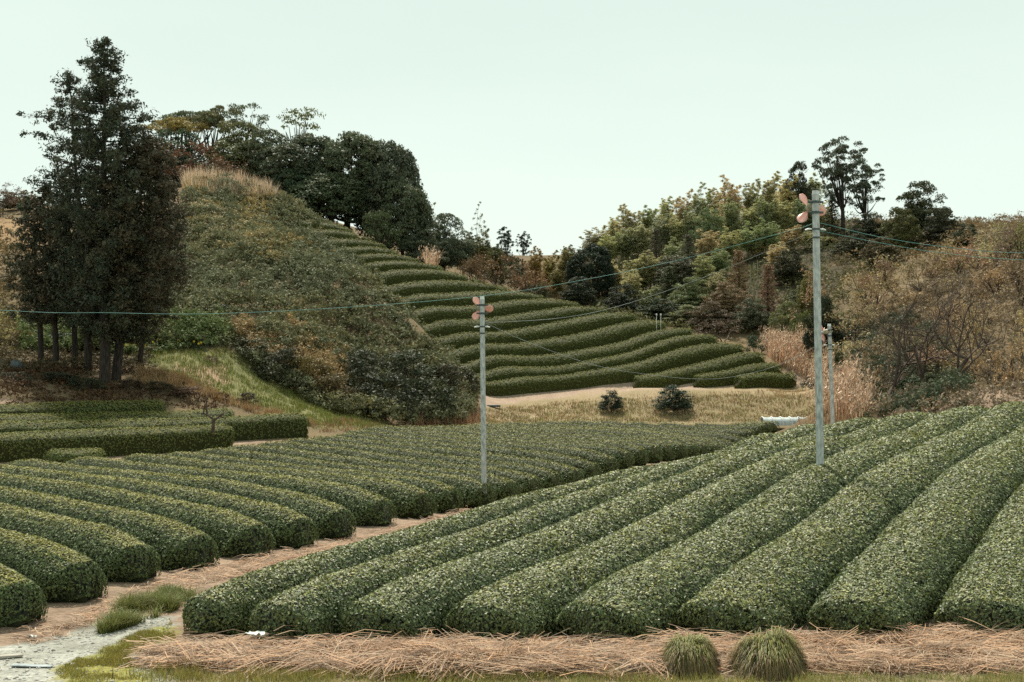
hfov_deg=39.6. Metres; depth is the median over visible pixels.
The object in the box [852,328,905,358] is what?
thicket bush
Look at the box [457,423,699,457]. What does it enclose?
tea hedge
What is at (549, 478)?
tea hedge
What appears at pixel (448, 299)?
power cable
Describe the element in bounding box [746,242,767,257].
bamboo clump
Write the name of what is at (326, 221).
tea hedge
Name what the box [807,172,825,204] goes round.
bamboo clump
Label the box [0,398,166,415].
tea hedge
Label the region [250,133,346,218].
broadleaf tree
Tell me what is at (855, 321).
thicket bush
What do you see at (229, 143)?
broadleaf tree
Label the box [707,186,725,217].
bamboo clump
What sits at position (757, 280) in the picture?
bare snag
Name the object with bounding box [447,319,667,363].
tea hedge
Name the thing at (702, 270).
bamboo clump
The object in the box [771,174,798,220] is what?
bamboo clump
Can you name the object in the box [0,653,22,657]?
wooden board
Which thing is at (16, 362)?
dark sack
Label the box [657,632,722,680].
sedge tussock
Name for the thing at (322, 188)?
broadleaf tree
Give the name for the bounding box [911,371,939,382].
leafy bush
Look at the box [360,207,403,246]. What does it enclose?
leafy bush
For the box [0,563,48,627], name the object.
tea hedge
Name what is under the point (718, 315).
broadleaf tree
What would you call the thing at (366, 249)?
tea hedge
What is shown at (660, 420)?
bank grass
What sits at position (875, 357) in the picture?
leafy bush
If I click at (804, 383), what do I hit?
leafy bush
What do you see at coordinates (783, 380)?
tea hedge
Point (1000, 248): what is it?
thicket bush
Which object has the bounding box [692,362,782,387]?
tea hedge
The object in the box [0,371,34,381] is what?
leafy bush
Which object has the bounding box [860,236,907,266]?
broadleaf tree
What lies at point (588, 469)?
tea hedge
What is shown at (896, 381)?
bare tree
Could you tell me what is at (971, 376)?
leafy bush
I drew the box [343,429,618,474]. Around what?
tea hedge
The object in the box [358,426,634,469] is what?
tea hedge
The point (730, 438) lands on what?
tea hedge
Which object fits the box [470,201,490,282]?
feathery bamboo
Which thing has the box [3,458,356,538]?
tea hedge
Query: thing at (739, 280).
conifer tree
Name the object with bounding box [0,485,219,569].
tea hedge
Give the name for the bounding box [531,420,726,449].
tea hedge
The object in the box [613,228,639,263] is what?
bamboo clump
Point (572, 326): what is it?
tea hedge
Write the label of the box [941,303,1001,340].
thicket bush
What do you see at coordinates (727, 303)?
broadleaf tree
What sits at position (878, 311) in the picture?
thicket bush
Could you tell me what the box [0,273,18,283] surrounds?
leafy bush
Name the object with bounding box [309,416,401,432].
dry grass
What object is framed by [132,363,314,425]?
rusty grass
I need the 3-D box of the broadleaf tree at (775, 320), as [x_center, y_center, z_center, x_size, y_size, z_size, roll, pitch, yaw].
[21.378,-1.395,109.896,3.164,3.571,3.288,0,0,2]
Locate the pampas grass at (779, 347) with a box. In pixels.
[757,320,882,419]
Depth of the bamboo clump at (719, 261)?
130.61 m
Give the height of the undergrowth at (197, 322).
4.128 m
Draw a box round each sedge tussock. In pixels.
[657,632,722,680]
[724,625,810,681]
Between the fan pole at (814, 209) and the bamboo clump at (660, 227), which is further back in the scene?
the bamboo clump at (660, 227)
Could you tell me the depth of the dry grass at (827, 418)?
74.05 m
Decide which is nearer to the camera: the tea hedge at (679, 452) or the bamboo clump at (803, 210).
the tea hedge at (679, 452)
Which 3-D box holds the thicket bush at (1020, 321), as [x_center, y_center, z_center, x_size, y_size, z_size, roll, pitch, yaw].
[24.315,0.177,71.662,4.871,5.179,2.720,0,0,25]
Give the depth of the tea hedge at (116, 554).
28.39 m
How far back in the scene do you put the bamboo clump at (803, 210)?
144.59 m
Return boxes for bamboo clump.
[456,232,473,278]
[468,228,492,281]
[486,244,507,286]
[526,246,544,284]
[541,250,558,298]
[547,267,567,299]
[554,244,573,281]
[579,227,608,247]
[595,232,619,264]
[600,215,623,244]
[611,260,622,286]
[613,204,642,255]
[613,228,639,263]
[619,269,645,302]
[622,253,649,287]
[627,222,653,256]
[634,275,652,291]
[636,205,658,237]
[636,285,660,308]
[641,250,662,289]
[647,213,672,255]
[655,196,674,233]
[663,212,689,248]
[663,236,691,261]
[669,188,693,246]
[680,206,703,246]
[691,182,718,227]
[692,254,714,292]
[694,228,721,260]
[702,269,726,297]
[703,207,726,234]
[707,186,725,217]
[707,248,733,278]
[716,226,748,262]
[717,174,745,235]
[720,197,743,239]
[737,201,764,233]
[737,220,767,258]
[740,178,761,219]
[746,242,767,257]
[753,196,780,233]
[755,217,783,256]
[756,171,782,225]
[764,241,788,269]
[769,199,796,232]
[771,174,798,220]
[777,225,804,252]
[789,199,811,232]
[795,269,813,326]
[799,231,821,249]
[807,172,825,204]
[809,200,837,228]
[820,236,838,245]
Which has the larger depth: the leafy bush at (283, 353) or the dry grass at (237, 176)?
the dry grass at (237, 176)
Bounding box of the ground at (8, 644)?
[0,188,1023,681]
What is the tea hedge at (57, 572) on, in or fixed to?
on the ground at (8, 644)
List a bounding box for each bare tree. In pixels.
[853,259,1023,387]
[866,265,979,396]
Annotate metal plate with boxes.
[10,663,53,667]
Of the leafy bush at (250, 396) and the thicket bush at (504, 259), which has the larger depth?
the thicket bush at (504, 259)
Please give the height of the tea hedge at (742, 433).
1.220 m
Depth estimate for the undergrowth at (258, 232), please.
109.64 m
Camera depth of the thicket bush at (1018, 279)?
78.05 m
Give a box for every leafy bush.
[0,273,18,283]
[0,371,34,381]
[36,332,71,344]
[40,370,81,383]
[64,377,107,390]
[109,379,147,389]
[145,381,176,392]
[171,386,201,397]
[181,303,228,311]
[204,355,219,362]
[228,336,280,358]
[234,392,259,402]
[251,341,301,382]
[285,350,338,391]
[313,371,365,406]
[342,342,402,392]
[348,369,424,418]
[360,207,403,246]
[378,347,435,387]
[399,374,459,413]
[432,361,480,394]
[745,334,766,352]
[786,308,813,342]
[799,377,814,388]
[824,346,846,382]
[867,353,897,365]
[892,361,917,373]
[897,376,929,389]
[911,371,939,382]
[952,369,977,389]
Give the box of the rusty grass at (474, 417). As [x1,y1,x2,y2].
[415,400,480,426]
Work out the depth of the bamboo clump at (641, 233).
144.70 m
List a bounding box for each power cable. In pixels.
[4,224,810,313]
[486,323,826,378]
[490,231,812,322]
[821,223,1015,252]
[822,231,1019,259]
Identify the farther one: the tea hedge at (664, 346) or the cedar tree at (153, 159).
the tea hedge at (664, 346)
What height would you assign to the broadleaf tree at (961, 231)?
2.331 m
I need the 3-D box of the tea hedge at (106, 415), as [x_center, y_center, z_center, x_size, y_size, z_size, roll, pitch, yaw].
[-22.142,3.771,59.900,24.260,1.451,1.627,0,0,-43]
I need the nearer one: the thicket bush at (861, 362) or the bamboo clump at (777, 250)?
the thicket bush at (861, 362)
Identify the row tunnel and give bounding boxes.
[759,416,806,425]
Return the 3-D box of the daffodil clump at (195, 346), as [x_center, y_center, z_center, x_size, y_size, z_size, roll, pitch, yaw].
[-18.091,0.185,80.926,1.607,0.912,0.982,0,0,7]
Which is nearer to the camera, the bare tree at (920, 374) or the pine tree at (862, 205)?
the bare tree at (920, 374)
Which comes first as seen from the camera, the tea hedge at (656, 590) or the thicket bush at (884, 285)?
the tea hedge at (656, 590)
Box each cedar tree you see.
[0,195,69,361]
[3,184,88,360]
[16,68,132,369]
[30,170,98,363]
[44,36,166,383]
[66,129,197,380]
[118,180,202,362]
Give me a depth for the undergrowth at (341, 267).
93.75 m
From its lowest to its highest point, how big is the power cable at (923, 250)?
0.450 m
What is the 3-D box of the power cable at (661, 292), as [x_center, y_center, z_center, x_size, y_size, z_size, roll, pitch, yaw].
[3.509,-1.584,38.640,0.875,2.088,11.915,0,0,-42]
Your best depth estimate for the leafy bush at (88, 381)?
70.31 m
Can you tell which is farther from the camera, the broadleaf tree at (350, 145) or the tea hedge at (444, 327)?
the broadleaf tree at (350, 145)
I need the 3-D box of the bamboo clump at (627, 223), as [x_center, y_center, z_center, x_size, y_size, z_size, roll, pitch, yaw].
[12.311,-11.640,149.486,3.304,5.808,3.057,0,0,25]
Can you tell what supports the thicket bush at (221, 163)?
on the ground at (8, 644)
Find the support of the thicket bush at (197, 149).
on the ground at (8, 644)
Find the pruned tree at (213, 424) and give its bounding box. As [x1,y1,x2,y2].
[186,393,225,435]
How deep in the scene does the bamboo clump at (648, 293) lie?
120.71 m
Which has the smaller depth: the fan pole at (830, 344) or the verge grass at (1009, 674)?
the verge grass at (1009, 674)
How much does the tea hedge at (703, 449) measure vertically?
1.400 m
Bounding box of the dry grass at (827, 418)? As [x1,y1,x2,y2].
[794,399,877,425]
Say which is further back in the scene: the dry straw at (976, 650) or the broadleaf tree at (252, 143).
the broadleaf tree at (252, 143)
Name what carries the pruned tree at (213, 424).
on the ground at (8, 644)
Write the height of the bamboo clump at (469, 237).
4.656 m
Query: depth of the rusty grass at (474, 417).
83.51 m
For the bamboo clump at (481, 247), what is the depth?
129.94 m
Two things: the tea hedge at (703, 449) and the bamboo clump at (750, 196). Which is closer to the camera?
the tea hedge at (703, 449)
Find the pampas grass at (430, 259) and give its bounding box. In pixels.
[418,243,444,265]
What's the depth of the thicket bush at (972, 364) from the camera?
69.88 m
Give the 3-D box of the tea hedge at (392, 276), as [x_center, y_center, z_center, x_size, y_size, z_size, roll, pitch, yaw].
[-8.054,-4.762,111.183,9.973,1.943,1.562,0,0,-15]
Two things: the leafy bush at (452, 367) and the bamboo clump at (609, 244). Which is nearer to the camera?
the leafy bush at (452, 367)
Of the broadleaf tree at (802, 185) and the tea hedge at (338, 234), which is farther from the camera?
the broadleaf tree at (802, 185)
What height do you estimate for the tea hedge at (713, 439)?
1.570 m
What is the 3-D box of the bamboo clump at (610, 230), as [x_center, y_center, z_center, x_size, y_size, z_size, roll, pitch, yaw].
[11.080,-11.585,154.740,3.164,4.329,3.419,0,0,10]
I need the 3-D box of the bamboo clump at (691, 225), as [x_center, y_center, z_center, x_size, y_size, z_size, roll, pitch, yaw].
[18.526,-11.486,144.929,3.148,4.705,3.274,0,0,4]
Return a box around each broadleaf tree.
[0,192,36,208]
[148,126,208,187]
[201,119,267,180]
[222,127,293,183]
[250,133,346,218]
[268,167,309,198]
[285,171,376,223]
[305,130,396,229]
[351,139,433,251]
[373,174,433,255]
[398,229,453,264]
[413,213,476,269]
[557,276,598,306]
[564,243,616,302]
[595,283,643,312]
[636,298,682,319]
[651,254,699,288]
[660,304,714,322]
[666,275,716,309]
[683,301,737,328]
[688,207,725,250]
[700,281,755,318]
[732,298,770,330]
[767,300,804,334]
[770,249,811,281]
[782,160,812,224]
[788,282,835,309]
[802,296,844,354]
[826,233,876,255]
[844,212,891,243]
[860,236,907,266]
[878,206,928,250]
[889,180,954,244]
[921,206,960,246]
[950,223,984,247]
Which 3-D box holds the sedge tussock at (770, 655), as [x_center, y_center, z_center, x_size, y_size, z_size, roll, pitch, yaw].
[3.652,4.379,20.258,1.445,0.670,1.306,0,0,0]
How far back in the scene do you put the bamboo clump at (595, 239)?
151.70 m
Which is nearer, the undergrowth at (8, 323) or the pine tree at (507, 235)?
the undergrowth at (8, 323)
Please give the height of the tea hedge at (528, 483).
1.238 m
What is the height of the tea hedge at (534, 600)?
2.266 m
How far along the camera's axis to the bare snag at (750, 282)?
120.97 m
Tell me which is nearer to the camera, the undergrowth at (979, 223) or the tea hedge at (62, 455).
the tea hedge at (62, 455)
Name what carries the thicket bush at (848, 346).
on the ground at (8, 644)
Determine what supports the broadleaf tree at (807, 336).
on the ground at (8, 644)
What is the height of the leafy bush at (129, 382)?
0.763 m
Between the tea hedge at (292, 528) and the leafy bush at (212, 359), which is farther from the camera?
the leafy bush at (212, 359)
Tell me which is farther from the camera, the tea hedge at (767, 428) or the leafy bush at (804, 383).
the leafy bush at (804, 383)
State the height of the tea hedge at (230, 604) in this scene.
1.382 m
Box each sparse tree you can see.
[208,103,269,152]
[260,106,325,160]
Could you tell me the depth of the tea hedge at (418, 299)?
108.51 m
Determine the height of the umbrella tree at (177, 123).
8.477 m
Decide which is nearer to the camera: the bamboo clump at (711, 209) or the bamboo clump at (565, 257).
the bamboo clump at (565, 257)
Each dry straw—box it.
[7,506,474,644]
[114,616,1023,681]
[167,629,670,681]
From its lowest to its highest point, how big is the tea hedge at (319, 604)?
1.806 m
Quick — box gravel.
[0,616,169,681]
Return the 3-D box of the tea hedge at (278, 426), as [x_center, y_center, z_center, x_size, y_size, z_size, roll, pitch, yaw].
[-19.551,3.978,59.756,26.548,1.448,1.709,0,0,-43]
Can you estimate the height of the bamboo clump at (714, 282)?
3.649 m
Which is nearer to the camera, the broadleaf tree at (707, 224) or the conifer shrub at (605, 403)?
the conifer shrub at (605, 403)
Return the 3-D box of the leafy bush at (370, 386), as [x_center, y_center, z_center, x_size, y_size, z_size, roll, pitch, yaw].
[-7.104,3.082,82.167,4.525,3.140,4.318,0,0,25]
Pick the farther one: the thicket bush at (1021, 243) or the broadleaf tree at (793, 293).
the broadleaf tree at (793, 293)
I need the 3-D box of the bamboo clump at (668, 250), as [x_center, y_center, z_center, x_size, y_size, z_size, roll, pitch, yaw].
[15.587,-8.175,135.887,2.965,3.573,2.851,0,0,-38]
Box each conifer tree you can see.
[644,229,665,262]
[656,266,683,297]
[678,233,698,272]
[726,250,749,292]
[755,264,780,316]
[820,197,844,237]
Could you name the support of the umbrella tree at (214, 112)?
on the ground at (8, 644)
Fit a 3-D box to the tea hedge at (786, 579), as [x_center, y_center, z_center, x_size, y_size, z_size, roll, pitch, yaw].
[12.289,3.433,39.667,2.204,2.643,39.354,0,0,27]
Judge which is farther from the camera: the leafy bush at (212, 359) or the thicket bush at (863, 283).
the thicket bush at (863, 283)
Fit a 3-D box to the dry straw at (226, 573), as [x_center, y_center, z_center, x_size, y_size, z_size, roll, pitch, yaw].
[-4.693,4.756,32.057,2.196,0.500,20.987,0,0,19]
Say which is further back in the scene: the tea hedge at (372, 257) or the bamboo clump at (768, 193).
the bamboo clump at (768, 193)
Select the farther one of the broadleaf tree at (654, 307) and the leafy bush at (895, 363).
the broadleaf tree at (654, 307)
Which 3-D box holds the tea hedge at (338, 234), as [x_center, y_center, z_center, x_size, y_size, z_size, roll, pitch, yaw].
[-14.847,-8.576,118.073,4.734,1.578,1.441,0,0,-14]
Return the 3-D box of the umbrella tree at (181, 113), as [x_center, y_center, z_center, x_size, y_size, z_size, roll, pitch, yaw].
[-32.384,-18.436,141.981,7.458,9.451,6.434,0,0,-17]
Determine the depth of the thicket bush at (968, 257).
91.68 m
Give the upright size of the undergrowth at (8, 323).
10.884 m
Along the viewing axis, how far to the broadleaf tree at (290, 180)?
128.05 m
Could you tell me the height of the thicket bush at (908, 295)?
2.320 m
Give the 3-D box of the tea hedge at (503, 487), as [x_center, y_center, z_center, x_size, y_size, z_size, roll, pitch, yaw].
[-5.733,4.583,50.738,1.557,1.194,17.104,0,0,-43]
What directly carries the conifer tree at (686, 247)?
on the ground at (8, 644)
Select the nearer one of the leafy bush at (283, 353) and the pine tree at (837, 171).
the leafy bush at (283, 353)
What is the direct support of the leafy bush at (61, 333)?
on the ground at (8, 644)
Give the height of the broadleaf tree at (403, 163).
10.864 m
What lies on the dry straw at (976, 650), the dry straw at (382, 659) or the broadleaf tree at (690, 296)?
the dry straw at (382, 659)
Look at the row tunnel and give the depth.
86.18 m
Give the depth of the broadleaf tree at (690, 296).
120.32 m
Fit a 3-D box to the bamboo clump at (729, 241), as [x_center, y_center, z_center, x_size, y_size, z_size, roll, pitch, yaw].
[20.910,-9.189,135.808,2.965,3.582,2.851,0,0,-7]
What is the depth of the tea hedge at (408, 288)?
109.73 m
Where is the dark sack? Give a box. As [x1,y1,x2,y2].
[10,359,22,370]
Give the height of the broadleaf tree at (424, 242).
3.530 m
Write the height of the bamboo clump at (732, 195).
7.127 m
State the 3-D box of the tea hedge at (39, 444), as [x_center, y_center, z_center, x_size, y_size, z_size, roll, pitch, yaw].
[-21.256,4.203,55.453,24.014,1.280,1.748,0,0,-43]
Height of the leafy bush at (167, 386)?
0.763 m
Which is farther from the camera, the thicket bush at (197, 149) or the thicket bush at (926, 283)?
the thicket bush at (197, 149)
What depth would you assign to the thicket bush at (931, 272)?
102.20 m
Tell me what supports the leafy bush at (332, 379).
on the ground at (8, 644)
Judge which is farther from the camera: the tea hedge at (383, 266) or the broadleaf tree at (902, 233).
the broadleaf tree at (902, 233)
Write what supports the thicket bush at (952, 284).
on the ground at (8, 644)
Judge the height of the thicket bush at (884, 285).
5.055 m
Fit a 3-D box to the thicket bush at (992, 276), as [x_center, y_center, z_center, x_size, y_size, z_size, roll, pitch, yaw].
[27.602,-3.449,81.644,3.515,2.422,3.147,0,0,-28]
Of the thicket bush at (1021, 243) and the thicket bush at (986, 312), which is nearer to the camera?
the thicket bush at (986, 312)
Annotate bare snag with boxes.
[750,266,751,294]
[757,260,758,302]
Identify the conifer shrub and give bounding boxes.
[598,390,623,411]
[650,384,694,410]
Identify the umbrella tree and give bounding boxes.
[133,116,213,149]
[151,110,223,159]
[183,105,242,148]
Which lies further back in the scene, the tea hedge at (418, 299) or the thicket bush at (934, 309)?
the tea hedge at (418, 299)
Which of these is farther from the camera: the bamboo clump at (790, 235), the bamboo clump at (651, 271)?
the bamboo clump at (790, 235)
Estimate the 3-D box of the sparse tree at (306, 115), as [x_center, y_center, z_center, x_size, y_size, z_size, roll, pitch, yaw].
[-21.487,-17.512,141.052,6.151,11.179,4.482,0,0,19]
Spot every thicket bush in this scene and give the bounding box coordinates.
[0,182,26,214]
[154,138,214,187]
[157,155,202,182]
[198,150,255,175]
[452,250,515,285]
[458,253,491,280]
[506,259,556,292]
[693,317,743,341]
[788,266,884,320]
[807,330,879,365]
[821,296,880,340]
[825,356,874,375]
[839,251,907,308]
[848,289,911,327]
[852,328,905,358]
[866,248,952,304]
[871,320,940,346]
[880,329,954,354]
[882,244,970,291]
[888,287,931,312]
[893,271,967,296]
[907,344,956,370]
[913,299,966,327]
[928,345,990,384]
[929,239,978,277]
[936,269,997,294]
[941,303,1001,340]
[943,233,1000,276]
[950,296,1023,381]
[963,329,1023,388]
[966,260,1023,298]
[971,220,1016,268]
[991,211,1023,282]
[995,218,1023,262]
[995,249,1023,304]
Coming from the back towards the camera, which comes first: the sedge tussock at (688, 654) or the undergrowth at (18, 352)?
the undergrowth at (18, 352)
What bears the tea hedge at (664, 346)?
on the ground at (8, 644)
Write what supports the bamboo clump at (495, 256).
on the ground at (8, 644)
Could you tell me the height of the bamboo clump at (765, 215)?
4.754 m
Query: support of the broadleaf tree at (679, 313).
on the ground at (8, 644)
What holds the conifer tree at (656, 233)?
on the ground at (8, 644)
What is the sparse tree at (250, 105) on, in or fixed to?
on the ground at (8, 644)
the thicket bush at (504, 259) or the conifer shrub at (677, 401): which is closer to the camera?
the conifer shrub at (677, 401)
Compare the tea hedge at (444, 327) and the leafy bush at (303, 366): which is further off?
the tea hedge at (444, 327)
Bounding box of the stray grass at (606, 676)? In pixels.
[147,655,654,681]
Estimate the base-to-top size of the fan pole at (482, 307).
6.704 m
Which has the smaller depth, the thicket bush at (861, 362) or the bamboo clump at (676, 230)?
the thicket bush at (861, 362)
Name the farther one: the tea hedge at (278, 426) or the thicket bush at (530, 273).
the thicket bush at (530, 273)
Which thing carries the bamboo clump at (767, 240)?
on the ground at (8, 644)
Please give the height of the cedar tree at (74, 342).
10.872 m
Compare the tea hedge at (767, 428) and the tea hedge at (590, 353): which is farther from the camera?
the tea hedge at (590, 353)
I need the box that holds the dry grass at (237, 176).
[177,164,282,203]
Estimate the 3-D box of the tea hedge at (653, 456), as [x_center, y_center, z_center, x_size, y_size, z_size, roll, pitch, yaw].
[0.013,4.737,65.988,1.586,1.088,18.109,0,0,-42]
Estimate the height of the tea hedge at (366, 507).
1.217 m
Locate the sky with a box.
[0,0,1023,255]
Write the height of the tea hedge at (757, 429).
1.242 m
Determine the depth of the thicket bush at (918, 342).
75.94 m
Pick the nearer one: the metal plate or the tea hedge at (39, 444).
the metal plate
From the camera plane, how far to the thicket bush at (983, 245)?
87.72 m
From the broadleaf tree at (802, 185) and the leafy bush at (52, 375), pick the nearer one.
the leafy bush at (52, 375)
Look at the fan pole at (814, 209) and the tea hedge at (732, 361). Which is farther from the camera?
the tea hedge at (732, 361)
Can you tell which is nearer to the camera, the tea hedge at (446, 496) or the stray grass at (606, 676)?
the stray grass at (606, 676)
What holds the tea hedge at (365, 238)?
on the ground at (8, 644)
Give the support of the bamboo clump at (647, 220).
on the ground at (8, 644)
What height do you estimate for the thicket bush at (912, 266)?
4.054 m
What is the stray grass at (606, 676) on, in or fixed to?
on the ground at (8, 644)
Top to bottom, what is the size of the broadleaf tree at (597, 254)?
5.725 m
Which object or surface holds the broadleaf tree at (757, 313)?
on the ground at (8, 644)
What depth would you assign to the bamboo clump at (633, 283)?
124.53 m
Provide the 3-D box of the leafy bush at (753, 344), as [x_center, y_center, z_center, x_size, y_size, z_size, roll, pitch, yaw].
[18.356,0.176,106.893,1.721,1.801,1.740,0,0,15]
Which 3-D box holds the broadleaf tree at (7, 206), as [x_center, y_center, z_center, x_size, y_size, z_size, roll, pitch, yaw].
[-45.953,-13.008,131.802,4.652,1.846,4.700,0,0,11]
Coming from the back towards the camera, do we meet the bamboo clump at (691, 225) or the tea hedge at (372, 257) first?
the bamboo clump at (691, 225)
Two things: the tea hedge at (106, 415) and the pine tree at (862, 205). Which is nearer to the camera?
the tea hedge at (106, 415)
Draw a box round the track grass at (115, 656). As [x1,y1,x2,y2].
[55,618,175,679]
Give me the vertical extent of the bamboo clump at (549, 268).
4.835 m
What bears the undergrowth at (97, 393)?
on the ground at (8, 644)
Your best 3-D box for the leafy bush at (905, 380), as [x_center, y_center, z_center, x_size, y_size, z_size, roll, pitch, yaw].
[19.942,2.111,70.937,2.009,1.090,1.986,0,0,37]
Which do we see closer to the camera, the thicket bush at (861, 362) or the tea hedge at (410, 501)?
the tea hedge at (410, 501)
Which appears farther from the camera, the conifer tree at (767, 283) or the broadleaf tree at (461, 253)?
the broadleaf tree at (461, 253)
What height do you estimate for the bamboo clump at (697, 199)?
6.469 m
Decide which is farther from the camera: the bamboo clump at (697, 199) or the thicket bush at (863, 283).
the bamboo clump at (697, 199)
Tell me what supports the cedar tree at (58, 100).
on the ground at (8, 644)
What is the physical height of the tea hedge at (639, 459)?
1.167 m
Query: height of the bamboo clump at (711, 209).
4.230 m
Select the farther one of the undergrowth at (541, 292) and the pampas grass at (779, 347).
the undergrowth at (541, 292)
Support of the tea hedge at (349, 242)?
on the ground at (8, 644)
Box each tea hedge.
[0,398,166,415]
[0,407,234,422]
[0,412,309,440]
[0,423,234,462]
[0,464,318,548]
[0,472,275,557]
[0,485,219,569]
[0,502,161,582]
[0,527,108,602]
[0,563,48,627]
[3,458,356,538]
[43,447,107,463]
[65,456,397,526]
[121,453,438,518]
[162,451,463,512]
[182,432,779,637]
[198,447,496,508]
[225,444,521,502]
[248,423,827,643]
[256,440,543,494]
[276,206,350,231]
[282,437,564,489]
[295,219,354,234]
[307,229,359,239]
[312,435,583,485]
[317,237,385,247]
[335,432,601,480]
[337,246,399,255]
[339,416,880,641]
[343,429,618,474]
[346,253,420,263]
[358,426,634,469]
[360,236,376,241]
[360,260,444,273]
[372,268,470,285]
[376,425,649,465]
[386,279,509,298]
[393,289,545,311]
[397,424,663,462]
[410,298,580,324]
[420,425,675,460]
[421,306,606,337]
[436,312,637,350]
[438,424,687,459]
[444,411,935,640]
[445,333,718,382]
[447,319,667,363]
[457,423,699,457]
[462,327,693,374]
[469,422,710,455]
[470,278,481,282]
[478,342,744,396]
[497,421,720,452]
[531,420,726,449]
[552,405,989,644]
[563,419,733,446]
[593,420,745,442]
[625,421,755,438]
[632,351,765,387]
[657,422,764,434]
[674,401,1023,639]
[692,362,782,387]
[692,421,772,433]
[732,420,779,432]
[733,371,796,388]
[806,422,1023,639]
[933,480,1023,636]
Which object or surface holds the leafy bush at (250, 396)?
on the ground at (8, 644)
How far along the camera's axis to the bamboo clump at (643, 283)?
130.54 m
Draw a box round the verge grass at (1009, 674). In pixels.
[67,665,1023,681]
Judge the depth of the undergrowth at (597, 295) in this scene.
130.70 m
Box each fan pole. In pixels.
[472,296,492,493]
[797,190,825,467]
[821,324,834,423]
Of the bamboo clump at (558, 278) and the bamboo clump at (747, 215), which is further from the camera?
the bamboo clump at (747, 215)
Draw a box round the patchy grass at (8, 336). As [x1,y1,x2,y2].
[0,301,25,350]
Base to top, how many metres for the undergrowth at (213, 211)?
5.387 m
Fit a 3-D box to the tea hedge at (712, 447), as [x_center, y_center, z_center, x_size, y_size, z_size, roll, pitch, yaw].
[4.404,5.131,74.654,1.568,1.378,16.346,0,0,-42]
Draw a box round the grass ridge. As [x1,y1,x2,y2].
[86,582,202,633]
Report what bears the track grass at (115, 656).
on the ground at (8, 644)
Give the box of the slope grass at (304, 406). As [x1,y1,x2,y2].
[127,346,389,427]
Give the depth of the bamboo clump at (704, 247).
135.71 m
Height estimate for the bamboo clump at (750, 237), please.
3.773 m
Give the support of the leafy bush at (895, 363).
on the ground at (8, 644)
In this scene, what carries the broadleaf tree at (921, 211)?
on the ground at (8, 644)
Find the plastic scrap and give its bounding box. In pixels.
[245,631,265,634]
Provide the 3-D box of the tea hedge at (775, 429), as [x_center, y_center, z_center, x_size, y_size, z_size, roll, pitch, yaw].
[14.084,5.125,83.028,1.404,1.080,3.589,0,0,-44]
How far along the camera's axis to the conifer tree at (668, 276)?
125.88 m
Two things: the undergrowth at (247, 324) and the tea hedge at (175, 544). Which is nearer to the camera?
the tea hedge at (175, 544)
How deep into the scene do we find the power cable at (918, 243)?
37.07 m
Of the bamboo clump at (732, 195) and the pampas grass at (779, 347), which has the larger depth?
the bamboo clump at (732, 195)
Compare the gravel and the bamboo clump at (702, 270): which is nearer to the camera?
the gravel
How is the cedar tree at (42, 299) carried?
on the ground at (8, 644)
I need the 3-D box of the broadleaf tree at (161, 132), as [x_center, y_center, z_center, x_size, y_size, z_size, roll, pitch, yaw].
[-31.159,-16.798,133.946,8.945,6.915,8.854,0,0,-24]
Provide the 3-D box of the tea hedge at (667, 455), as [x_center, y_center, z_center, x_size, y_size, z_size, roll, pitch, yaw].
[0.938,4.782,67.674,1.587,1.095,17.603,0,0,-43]
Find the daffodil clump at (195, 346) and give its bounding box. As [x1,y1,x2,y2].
[178,338,207,350]
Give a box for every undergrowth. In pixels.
[0,189,45,221]
[0,225,36,347]
[0,335,157,372]
[0,361,234,409]
[15,302,236,354]
[149,171,480,423]
[179,173,334,272]
[180,180,289,227]
[229,311,351,396]
[400,235,554,296]
[530,278,608,298]
[560,211,915,336]
[829,212,1023,279]
[840,252,1023,418]
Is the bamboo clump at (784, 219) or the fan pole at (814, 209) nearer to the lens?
the fan pole at (814, 209)
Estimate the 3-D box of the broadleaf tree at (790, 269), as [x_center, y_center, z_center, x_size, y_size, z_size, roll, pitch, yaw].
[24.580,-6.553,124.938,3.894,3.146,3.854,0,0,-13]
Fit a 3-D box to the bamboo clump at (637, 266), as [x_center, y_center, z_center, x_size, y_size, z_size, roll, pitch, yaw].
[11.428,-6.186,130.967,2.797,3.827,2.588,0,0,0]
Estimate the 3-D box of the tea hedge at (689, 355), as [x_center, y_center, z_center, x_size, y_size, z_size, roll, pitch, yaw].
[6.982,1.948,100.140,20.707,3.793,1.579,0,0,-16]
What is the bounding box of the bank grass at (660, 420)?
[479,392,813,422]
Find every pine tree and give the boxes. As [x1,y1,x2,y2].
[496,226,514,250]
[515,231,531,255]
[811,136,870,239]
[844,158,884,213]
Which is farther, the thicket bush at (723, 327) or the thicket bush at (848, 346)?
the thicket bush at (723, 327)
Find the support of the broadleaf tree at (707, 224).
on the ground at (8, 644)
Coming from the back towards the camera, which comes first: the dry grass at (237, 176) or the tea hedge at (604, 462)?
the dry grass at (237, 176)
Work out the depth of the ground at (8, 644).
78.33 m
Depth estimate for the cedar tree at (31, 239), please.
76.09 m
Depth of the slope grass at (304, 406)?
77.40 m
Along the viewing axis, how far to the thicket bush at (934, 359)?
72.72 m
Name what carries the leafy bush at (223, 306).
on the ground at (8, 644)
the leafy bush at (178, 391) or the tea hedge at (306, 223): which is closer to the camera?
the leafy bush at (178, 391)
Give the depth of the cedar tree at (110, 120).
72.35 m
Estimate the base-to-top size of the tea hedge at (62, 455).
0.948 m
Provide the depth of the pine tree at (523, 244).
204.96 m

